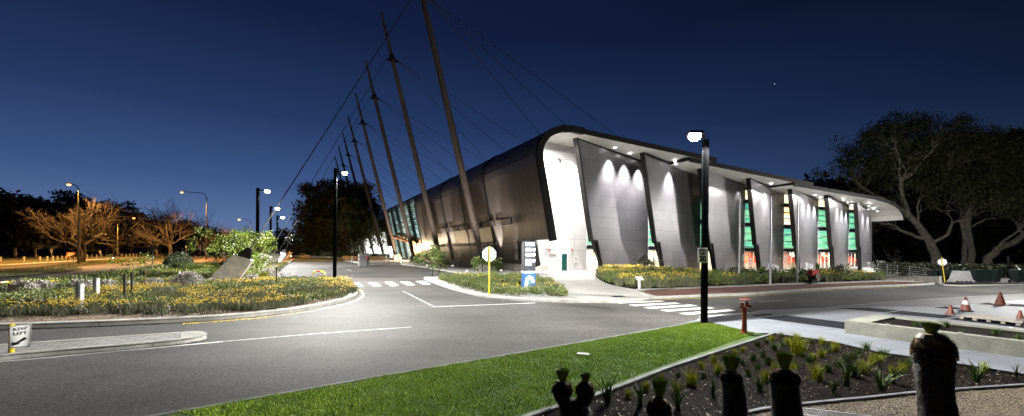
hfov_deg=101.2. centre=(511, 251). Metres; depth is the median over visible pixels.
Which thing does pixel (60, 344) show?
median island
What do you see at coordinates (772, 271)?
street sapling
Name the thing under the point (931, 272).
wheelie bin
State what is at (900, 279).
ramp wall
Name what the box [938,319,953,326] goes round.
grass tuft
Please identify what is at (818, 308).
plaza kerb
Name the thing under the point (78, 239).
street light
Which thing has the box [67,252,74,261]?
works sign
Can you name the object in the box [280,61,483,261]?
cable mast
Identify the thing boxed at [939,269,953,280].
wheelie bin
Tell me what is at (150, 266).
strappy grass
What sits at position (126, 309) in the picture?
flower tufts
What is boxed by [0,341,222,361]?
line
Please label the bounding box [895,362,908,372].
grass tuft
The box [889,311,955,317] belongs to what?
dark paver band
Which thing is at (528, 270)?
pylon sign
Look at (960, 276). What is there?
plastic barrier
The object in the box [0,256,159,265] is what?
kerb
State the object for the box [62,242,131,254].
dark tree
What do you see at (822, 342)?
grass tuft
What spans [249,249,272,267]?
anchor block
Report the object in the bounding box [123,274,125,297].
garden stake
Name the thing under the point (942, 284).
service road kerb
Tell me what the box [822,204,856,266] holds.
window
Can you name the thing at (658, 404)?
grass tree
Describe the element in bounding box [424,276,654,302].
island kerb
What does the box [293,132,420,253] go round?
cable mast
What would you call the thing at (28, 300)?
shrub
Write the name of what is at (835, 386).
grass tuft
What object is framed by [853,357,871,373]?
grass tuft
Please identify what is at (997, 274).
wheelie bin
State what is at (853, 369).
grass tuft
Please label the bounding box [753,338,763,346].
grass tuft
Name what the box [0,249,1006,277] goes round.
ground
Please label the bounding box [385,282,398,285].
crossing stripe
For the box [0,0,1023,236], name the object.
sky
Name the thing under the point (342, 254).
hedge
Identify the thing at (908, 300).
driveway edge
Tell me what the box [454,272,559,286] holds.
button flowers
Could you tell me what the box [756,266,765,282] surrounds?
grass tree
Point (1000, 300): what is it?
traffic cone
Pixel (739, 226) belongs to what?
flagpole
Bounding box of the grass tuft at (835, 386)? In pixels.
[825,378,843,393]
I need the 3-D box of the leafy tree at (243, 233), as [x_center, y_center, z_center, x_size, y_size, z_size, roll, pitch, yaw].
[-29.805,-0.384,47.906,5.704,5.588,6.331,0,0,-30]
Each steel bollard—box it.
[76,284,83,305]
[93,278,99,295]
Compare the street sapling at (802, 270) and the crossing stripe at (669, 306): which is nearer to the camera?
the crossing stripe at (669, 306)
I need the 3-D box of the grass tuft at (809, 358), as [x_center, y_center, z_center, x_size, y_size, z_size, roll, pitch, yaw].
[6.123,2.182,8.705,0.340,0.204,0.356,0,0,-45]
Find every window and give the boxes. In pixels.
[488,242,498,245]
[586,228,597,270]
[648,219,658,266]
[699,199,711,269]
[744,185,755,268]
[783,194,795,267]
[789,199,829,267]
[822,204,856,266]
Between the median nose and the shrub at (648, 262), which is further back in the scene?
the shrub at (648, 262)
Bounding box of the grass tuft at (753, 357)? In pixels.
[745,350,766,361]
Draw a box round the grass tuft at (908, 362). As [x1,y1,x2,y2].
[900,354,913,366]
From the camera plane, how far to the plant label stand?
25.44 m
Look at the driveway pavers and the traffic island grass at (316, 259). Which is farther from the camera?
the traffic island grass at (316, 259)
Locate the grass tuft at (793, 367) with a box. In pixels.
[790,360,796,371]
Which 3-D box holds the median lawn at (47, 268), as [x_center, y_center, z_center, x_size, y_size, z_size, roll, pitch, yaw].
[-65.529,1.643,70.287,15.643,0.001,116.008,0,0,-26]
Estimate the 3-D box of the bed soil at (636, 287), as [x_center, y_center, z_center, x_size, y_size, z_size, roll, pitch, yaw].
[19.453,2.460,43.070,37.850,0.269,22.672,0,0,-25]
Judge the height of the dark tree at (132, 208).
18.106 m
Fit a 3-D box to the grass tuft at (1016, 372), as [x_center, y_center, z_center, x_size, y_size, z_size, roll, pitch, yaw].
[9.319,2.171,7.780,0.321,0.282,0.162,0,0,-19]
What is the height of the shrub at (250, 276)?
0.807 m
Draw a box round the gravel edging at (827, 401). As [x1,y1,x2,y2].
[748,383,1023,414]
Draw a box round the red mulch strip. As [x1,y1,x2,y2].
[943,283,1023,284]
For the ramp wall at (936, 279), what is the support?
on the forecourt paving at (583, 285)
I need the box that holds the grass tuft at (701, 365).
[698,360,706,368]
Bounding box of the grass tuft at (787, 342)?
[782,336,789,345]
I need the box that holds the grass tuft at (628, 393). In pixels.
[624,387,633,397]
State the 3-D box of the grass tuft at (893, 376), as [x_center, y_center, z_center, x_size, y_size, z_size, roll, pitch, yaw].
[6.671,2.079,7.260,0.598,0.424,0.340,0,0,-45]
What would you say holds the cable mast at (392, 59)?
on the ground at (6, 255)
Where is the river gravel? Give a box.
[748,387,1023,415]
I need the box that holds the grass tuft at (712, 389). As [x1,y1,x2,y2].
[709,376,716,395]
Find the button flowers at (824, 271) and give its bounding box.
[599,264,873,279]
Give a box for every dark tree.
[0,187,108,257]
[0,195,64,248]
[0,203,100,256]
[17,244,66,254]
[37,190,132,252]
[48,189,140,254]
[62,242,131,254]
[84,200,149,254]
[85,236,130,254]
[95,227,173,254]
[123,212,182,254]
[131,219,205,251]
[143,225,223,254]
[272,227,314,255]
[272,230,295,244]
[292,243,363,252]
[803,146,997,262]
[811,164,1023,259]
[822,173,934,237]
[824,146,1022,233]
[829,183,929,238]
[872,229,929,262]
[880,231,961,261]
[894,134,1023,237]
[929,134,1023,234]
[930,231,1010,263]
[934,127,1023,214]
[973,231,1023,264]
[975,232,1023,262]
[994,243,1023,263]
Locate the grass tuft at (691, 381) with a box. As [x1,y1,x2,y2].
[682,366,701,386]
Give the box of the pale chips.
[596,342,1001,414]
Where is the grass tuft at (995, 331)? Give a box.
[991,328,1000,333]
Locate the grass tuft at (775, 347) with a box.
[767,341,778,350]
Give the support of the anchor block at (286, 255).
on the bed soil at (285, 260)
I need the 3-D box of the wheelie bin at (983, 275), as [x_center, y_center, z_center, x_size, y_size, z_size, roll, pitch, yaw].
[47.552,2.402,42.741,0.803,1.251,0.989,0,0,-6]
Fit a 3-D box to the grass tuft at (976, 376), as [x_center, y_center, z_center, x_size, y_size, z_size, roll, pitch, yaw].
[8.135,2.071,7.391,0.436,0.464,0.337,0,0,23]
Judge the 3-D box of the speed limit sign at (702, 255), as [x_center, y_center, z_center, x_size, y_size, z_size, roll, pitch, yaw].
[6.039,0.107,13.326,0.302,0.491,0.033,0,0,0]
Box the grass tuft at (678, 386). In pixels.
[667,378,684,392]
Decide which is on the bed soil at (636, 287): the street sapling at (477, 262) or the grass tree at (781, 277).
the grass tree at (781, 277)
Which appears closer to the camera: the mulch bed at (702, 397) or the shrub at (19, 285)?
the mulch bed at (702, 397)
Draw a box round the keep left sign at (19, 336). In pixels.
[8,323,30,352]
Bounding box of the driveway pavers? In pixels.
[835,294,1023,306]
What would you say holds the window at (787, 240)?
in the sports hall
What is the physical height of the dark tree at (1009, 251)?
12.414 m
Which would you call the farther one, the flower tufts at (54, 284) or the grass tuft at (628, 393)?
the flower tufts at (54, 284)
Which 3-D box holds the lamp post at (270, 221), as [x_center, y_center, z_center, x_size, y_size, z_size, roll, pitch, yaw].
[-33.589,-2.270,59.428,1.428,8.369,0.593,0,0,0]
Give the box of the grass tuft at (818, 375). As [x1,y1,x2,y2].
[805,359,830,381]
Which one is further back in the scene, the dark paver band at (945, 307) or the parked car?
the parked car
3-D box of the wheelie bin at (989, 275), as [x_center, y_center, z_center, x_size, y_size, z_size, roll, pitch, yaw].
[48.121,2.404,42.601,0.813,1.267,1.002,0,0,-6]
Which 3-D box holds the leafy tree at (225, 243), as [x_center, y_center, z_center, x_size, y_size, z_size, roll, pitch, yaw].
[-25.153,0.493,37.576,6.857,5.518,7.847,0,0,-20]
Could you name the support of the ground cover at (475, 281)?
on the forecourt paving at (583, 285)
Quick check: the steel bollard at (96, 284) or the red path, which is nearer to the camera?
the steel bollard at (96, 284)
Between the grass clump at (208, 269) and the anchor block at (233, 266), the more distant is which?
the grass clump at (208, 269)
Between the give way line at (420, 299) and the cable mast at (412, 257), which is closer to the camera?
the give way line at (420, 299)
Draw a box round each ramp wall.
[881,279,913,280]
[885,276,941,282]
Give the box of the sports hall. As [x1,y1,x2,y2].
[364,124,904,270]
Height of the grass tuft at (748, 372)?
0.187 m
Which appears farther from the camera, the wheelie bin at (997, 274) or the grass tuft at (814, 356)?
the wheelie bin at (997, 274)
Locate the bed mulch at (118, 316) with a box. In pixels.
[0,310,229,321]
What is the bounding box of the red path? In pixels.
[640,281,923,295]
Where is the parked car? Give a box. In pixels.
[291,253,310,258]
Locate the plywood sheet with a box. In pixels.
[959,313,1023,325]
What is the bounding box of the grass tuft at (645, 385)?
[640,379,651,391]
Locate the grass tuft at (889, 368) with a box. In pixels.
[885,365,901,374]
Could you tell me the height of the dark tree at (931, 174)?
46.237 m
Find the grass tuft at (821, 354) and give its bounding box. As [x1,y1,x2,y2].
[816,345,826,357]
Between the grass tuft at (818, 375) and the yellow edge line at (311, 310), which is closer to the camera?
the grass tuft at (818, 375)
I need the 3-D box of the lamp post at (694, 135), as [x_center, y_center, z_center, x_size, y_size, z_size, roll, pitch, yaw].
[5.882,-0.686,13.184,1.120,6.072,0.553,0,0,-29]
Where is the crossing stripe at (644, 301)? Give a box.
[619,300,661,303]
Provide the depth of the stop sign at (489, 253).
21.18 m
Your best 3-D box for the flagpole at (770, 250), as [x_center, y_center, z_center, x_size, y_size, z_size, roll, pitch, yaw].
[18.615,-0.874,30.278,0.260,6.404,0.260,0,0,0]
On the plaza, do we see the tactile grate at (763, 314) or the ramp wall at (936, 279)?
the tactile grate at (763, 314)
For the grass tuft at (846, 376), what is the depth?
7.10 m
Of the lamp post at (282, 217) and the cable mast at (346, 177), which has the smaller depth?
the lamp post at (282, 217)
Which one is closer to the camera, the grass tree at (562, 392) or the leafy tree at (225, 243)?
the grass tree at (562, 392)
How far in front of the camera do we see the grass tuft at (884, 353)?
9.23 m
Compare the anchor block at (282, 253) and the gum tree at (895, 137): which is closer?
the anchor block at (282, 253)
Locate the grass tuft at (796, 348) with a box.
[786,331,812,356]
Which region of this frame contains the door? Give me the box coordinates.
[560,252,567,270]
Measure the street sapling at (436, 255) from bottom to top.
2.886 m
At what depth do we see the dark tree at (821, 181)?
130.36 m
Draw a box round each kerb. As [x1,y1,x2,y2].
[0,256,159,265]
[0,284,358,328]
[0,332,206,360]
[148,321,699,415]
[401,264,467,273]
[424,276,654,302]
[594,275,635,289]
[628,280,922,290]
[639,281,934,298]
[697,300,1022,320]
[938,283,1023,285]
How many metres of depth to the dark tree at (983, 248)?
124.79 m
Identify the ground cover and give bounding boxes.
[0,261,288,287]
[0,275,349,307]
[438,271,568,296]
[595,264,886,286]
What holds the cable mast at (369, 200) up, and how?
on the ground at (6, 255)
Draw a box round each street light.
[66,183,79,262]
[116,217,135,256]
[180,191,206,259]
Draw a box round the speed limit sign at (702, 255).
[698,248,707,262]
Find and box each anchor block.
[210,247,253,281]
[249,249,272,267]
[270,249,280,261]
[278,249,285,261]
[282,249,288,259]
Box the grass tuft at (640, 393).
[631,374,645,406]
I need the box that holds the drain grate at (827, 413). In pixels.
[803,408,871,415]
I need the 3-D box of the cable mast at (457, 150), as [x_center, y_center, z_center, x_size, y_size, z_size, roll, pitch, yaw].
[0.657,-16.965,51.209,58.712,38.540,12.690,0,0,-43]
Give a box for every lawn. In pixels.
[0,257,164,276]
[146,322,762,415]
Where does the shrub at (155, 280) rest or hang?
on the flower bed soil at (106, 313)
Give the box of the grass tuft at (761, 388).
[756,379,766,390]
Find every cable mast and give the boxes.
[250,0,616,269]
[271,12,521,264]
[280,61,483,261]
[286,93,455,259]
[290,115,435,258]
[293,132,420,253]
[293,145,404,253]
[300,156,396,253]
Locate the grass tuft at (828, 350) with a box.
[824,344,833,352]
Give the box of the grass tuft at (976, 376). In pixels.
[961,360,989,382]
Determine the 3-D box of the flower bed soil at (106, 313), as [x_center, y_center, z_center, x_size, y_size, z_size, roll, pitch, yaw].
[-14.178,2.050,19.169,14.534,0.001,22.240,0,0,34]
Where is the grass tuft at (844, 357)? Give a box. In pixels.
[837,350,853,361]
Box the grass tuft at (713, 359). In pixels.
[711,352,717,363]
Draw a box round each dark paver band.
[763,315,844,328]
[839,308,897,311]
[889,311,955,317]
[935,306,959,308]
[948,317,1023,327]
[980,303,1023,306]
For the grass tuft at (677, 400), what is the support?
on the mulch bed at (702, 397)
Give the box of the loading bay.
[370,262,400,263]
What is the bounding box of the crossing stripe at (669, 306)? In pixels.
[644,305,695,308]
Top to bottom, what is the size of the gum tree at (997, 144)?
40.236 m
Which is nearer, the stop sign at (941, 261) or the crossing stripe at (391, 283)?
the crossing stripe at (391, 283)
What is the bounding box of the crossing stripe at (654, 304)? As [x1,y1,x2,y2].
[631,302,680,305]
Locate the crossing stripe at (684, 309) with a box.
[662,307,710,311]
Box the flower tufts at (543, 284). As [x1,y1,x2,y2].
[438,273,567,295]
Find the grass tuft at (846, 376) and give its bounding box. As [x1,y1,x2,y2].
[833,359,852,387]
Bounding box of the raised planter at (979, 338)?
[845,314,1023,357]
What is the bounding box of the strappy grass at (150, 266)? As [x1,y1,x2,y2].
[70,261,217,279]
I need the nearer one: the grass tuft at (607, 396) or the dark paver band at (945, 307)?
the grass tuft at (607, 396)
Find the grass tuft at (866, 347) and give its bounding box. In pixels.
[857,341,874,350]
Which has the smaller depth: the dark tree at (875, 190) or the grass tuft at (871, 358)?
the grass tuft at (871, 358)
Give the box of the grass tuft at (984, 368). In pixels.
[975,358,995,372]
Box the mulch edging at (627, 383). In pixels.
[523,332,775,415]
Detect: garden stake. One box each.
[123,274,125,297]
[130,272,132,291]
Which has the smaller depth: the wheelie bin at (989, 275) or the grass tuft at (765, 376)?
the grass tuft at (765, 376)
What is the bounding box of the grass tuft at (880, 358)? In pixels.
[873,352,886,362]
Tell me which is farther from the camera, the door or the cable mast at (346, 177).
the cable mast at (346, 177)
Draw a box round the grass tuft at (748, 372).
[740,367,753,375]
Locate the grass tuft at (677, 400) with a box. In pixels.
[666,378,686,410]
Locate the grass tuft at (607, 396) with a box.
[591,370,623,404]
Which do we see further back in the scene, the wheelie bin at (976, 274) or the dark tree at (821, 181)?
the dark tree at (821, 181)
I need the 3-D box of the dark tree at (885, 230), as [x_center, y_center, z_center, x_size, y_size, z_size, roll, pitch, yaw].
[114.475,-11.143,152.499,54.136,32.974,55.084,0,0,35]
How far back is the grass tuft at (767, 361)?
8.45 m
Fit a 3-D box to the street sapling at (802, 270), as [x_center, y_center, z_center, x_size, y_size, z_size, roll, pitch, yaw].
[24.173,1.921,34.229,2.235,1.362,1.961,0,0,0]
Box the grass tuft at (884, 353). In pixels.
[875,347,889,356]
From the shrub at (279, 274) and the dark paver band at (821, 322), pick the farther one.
the shrub at (279, 274)
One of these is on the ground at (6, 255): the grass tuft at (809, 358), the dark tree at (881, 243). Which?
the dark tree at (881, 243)
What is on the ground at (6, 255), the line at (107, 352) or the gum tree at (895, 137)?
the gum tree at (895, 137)
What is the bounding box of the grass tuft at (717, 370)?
[709,362,723,374]
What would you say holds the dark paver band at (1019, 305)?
on the plaza
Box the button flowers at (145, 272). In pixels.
[6,263,278,284]
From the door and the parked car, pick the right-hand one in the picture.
the door
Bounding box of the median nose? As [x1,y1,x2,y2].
[180,331,205,338]
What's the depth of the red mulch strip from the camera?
37.84 m
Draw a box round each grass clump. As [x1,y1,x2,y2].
[161,261,185,266]
[174,262,205,270]
[195,266,218,271]
[251,271,272,276]
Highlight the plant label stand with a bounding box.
[635,276,643,288]
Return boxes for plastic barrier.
[947,271,974,281]
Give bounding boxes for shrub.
[5,280,42,292]
[8,297,52,306]
[35,279,54,288]
[66,277,92,289]
[100,279,118,288]
[107,251,184,277]
[118,280,137,288]
[143,278,164,286]
[161,252,193,264]
[166,271,206,288]
[206,278,219,282]
[241,273,259,281]
[260,267,275,276]
[273,266,290,279]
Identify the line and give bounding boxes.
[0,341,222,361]
[182,289,363,323]
[223,327,407,341]
[403,291,434,306]
[435,303,522,306]
[667,287,894,299]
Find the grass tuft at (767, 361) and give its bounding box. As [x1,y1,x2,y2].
[763,356,776,364]
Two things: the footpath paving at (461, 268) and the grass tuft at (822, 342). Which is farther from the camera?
the footpath paving at (461, 268)
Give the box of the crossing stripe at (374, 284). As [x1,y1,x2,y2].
[369,282,379,286]
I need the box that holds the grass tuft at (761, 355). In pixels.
[756,349,770,357]
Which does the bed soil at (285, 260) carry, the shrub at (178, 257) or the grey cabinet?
the shrub at (178, 257)
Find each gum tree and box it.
[809,109,1023,263]
[904,111,1023,264]
[960,158,1023,263]
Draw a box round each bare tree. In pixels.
[17,191,160,261]
[125,196,209,256]
[131,221,176,258]
[168,210,226,256]
[198,225,232,254]
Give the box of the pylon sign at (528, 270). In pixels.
[521,241,535,286]
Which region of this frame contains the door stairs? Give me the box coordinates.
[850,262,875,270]
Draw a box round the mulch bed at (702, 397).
[542,334,1023,415]
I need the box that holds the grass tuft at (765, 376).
[755,366,770,382]
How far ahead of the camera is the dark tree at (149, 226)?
146.44 m
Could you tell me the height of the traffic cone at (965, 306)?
0.568 m
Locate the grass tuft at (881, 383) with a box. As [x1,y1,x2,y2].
[864,362,905,391]
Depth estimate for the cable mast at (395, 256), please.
98.51 m
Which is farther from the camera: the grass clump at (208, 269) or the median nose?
the grass clump at (208, 269)
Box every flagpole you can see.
[738,192,740,272]
[769,195,771,283]
[796,199,798,282]
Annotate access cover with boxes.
[575,352,590,355]
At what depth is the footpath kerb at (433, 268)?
52.39 m
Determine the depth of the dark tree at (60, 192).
126.92 m
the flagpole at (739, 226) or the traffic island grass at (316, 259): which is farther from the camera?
the traffic island grass at (316, 259)
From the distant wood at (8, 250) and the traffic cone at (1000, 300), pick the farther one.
the distant wood at (8, 250)
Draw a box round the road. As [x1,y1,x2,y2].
[0,255,1023,415]
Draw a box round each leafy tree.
[183,227,276,270]
[226,226,278,258]
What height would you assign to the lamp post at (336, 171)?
7.995 m
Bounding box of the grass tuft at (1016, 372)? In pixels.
[1012,361,1021,377]
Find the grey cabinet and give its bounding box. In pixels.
[358,255,369,265]
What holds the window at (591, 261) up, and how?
in the sports hall
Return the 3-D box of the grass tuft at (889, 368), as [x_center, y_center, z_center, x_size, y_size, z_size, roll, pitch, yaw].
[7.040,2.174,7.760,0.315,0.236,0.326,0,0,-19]
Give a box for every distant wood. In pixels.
[0,241,285,253]
[279,245,394,254]
[872,241,1023,264]
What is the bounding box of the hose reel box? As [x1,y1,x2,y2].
[807,270,819,282]
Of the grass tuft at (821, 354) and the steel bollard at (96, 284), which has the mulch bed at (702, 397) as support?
the grass tuft at (821, 354)
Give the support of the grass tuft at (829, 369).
on the mulch bed at (702, 397)
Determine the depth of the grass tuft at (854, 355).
8.89 m
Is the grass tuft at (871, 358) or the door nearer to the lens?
the grass tuft at (871, 358)
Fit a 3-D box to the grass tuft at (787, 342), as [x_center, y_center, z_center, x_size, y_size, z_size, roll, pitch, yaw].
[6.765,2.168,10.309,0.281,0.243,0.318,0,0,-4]
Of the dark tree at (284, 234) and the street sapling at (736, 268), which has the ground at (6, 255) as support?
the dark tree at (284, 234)
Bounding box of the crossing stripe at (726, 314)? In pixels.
[699,312,749,316]
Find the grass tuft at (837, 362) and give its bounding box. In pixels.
[830,357,844,366]
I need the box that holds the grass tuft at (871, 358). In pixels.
[863,352,878,364]
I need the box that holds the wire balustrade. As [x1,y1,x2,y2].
[877,263,928,275]
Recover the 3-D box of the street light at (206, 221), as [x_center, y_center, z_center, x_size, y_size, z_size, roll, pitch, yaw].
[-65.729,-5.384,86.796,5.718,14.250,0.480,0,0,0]
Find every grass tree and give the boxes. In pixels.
[552,368,594,415]
[646,377,673,415]
[719,353,748,415]
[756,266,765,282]
[768,351,803,415]
[780,273,783,282]
[790,266,795,280]
[813,263,821,271]
[908,322,959,415]
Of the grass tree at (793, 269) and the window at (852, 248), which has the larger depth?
the window at (852, 248)
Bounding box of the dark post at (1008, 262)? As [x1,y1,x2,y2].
[1007,256,1010,277]
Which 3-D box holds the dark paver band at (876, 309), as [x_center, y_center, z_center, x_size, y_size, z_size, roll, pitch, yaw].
[14.334,2.317,17.026,1.493,0.001,1.710,0,0,-35]
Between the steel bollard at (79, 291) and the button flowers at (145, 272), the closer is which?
the steel bollard at (79, 291)
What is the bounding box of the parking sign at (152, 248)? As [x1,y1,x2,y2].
[150,246,154,267]
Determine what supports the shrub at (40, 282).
on the bed soil at (285, 260)
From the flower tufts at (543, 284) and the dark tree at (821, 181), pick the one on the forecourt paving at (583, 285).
the flower tufts at (543, 284)
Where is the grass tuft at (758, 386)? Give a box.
[753,375,763,390]
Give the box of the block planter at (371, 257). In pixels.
[343,256,387,259]
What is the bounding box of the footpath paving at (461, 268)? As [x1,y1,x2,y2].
[327,257,547,273]
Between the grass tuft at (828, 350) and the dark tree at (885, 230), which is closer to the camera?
the grass tuft at (828, 350)
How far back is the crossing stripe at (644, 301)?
19.74 m
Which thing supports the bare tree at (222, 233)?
on the ground at (6, 255)
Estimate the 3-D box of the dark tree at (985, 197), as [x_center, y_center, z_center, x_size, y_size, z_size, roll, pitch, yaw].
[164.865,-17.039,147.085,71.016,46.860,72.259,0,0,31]
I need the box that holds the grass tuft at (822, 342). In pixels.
[816,335,829,345]
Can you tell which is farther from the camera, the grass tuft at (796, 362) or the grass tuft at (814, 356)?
the grass tuft at (814, 356)
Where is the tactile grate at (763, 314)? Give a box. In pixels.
[752,314,774,315]
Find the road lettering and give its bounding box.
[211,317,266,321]
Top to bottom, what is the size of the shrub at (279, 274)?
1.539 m
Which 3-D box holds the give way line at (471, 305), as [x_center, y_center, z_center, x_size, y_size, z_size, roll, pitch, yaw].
[-1.075,2.264,18.040,4.531,0.001,0.144,0,0,-21]
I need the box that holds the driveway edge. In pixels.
[826,294,1012,307]
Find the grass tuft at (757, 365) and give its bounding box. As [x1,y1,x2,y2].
[752,361,762,370]
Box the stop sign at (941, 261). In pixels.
[938,257,946,281]
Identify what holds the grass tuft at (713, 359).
on the mulch bed at (702, 397)
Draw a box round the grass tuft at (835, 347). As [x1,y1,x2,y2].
[829,340,840,351]
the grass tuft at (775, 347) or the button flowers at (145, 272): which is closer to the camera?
the grass tuft at (775, 347)
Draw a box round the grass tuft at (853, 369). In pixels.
[833,356,873,377]
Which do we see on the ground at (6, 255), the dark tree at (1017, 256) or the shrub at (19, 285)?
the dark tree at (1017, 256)
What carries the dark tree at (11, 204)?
on the verge
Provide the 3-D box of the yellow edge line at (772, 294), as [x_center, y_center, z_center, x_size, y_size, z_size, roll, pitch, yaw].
[18.346,2.476,25.655,25.576,0.092,0.624,0,0,-26]
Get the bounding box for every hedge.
[295,250,361,255]
[322,252,391,258]
[871,261,1023,277]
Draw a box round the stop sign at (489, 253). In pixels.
[482,246,495,294]
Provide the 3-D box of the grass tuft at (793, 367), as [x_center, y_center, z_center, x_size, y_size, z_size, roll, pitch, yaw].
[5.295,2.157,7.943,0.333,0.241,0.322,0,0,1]
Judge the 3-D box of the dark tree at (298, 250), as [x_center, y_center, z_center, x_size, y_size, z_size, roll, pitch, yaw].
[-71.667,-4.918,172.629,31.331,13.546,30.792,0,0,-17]
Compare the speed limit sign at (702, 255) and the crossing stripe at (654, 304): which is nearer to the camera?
the speed limit sign at (702, 255)
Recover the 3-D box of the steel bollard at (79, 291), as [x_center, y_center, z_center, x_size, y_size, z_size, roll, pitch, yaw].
[-15.094,1.585,14.695,0.280,0.934,0.276,0,0,0]
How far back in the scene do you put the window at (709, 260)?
59.71 m
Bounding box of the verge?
[0,252,209,263]
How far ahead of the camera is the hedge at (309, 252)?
175.44 m
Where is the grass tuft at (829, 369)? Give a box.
[819,360,839,372]
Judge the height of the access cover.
0.032 m
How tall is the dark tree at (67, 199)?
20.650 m
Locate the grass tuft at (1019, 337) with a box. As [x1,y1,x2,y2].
[1010,332,1023,339]
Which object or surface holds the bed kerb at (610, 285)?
on the forecourt paving at (583, 285)
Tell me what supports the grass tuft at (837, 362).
on the mulch bed at (702, 397)
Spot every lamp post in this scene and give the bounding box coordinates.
[255,188,270,267]
[269,206,279,245]
[276,215,284,261]
[333,168,348,277]
[685,130,708,322]
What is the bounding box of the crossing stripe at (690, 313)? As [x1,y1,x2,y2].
[680,309,734,314]
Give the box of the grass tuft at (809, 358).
[803,354,813,362]
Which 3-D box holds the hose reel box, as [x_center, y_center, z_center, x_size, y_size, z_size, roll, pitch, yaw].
[22.994,1.873,32.080,0.850,1.010,0.525,0,0,-17]
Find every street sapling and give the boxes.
[412,245,449,276]
[470,256,504,272]
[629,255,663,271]
[670,266,691,273]
[728,264,765,274]
[752,266,779,281]
[798,267,821,280]
[817,263,857,280]
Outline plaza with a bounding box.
[681,300,1023,373]
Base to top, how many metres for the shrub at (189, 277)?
1.089 m
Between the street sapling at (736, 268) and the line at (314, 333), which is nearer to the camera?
the line at (314, 333)
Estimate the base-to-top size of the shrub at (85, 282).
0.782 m
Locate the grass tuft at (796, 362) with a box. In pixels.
[792,358,803,367]
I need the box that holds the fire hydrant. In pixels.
[739,299,751,333]
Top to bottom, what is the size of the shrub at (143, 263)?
2.572 m
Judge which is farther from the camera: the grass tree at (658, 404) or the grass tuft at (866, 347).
the grass tuft at (866, 347)
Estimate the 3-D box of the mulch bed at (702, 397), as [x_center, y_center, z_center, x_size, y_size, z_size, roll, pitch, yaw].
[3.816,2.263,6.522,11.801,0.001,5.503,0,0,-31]
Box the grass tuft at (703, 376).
[699,371,709,379]
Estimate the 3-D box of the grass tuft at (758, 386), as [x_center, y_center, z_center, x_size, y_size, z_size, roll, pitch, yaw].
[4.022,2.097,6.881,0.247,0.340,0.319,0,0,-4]
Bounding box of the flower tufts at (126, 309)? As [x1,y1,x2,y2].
[0,276,360,316]
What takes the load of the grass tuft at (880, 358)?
on the mulch bed at (702, 397)
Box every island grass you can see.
[294,258,339,260]
[295,258,342,259]
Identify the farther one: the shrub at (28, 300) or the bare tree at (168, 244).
the bare tree at (168, 244)
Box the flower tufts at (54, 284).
[0,263,287,291]
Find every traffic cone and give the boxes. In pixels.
[945,305,955,314]
[955,297,975,311]
[991,292,1008,305]
[1016,310,1023,321]
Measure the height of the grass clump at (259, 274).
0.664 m
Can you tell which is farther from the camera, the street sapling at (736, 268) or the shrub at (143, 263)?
the street sapling at (736, 268)
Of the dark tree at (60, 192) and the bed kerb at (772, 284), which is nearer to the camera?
the bed kerb at (772, 284)
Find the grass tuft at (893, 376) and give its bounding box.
[885,362,909,383]
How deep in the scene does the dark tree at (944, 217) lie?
128.60 m
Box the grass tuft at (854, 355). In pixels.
[849,350,859,359]
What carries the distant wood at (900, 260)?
on the ground at (6, 255)
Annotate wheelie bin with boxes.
[926,269,936,275]
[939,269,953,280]
[965,269,982,280]
[978,269,986,281]
[980,269,993,281]
[986,269,1002,281]
[1007,269,1023,281]
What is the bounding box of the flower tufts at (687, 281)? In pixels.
[594,265,887,287]
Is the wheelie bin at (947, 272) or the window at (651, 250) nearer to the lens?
the wheelie bin at (947, 272)
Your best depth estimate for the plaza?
13.20 m
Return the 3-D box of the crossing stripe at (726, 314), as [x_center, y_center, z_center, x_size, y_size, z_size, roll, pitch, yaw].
[8.076,2.343,15.657,2.807,0.001,0.370,0,0,-26]
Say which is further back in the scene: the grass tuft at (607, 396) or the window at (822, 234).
the window at (822, 234)
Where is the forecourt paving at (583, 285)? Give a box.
[426,270,874,300]
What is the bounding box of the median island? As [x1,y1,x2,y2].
[0,331,207,355]
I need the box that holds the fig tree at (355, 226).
[285,177,387,256]
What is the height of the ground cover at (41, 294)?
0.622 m
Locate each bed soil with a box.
[0,287,358,324]
[60,257,293,287]
[593,276,886,288]
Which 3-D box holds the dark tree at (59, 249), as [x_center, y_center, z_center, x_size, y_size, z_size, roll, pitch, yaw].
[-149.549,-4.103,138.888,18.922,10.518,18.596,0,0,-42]
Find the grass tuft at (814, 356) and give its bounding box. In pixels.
[804,351,817,361]

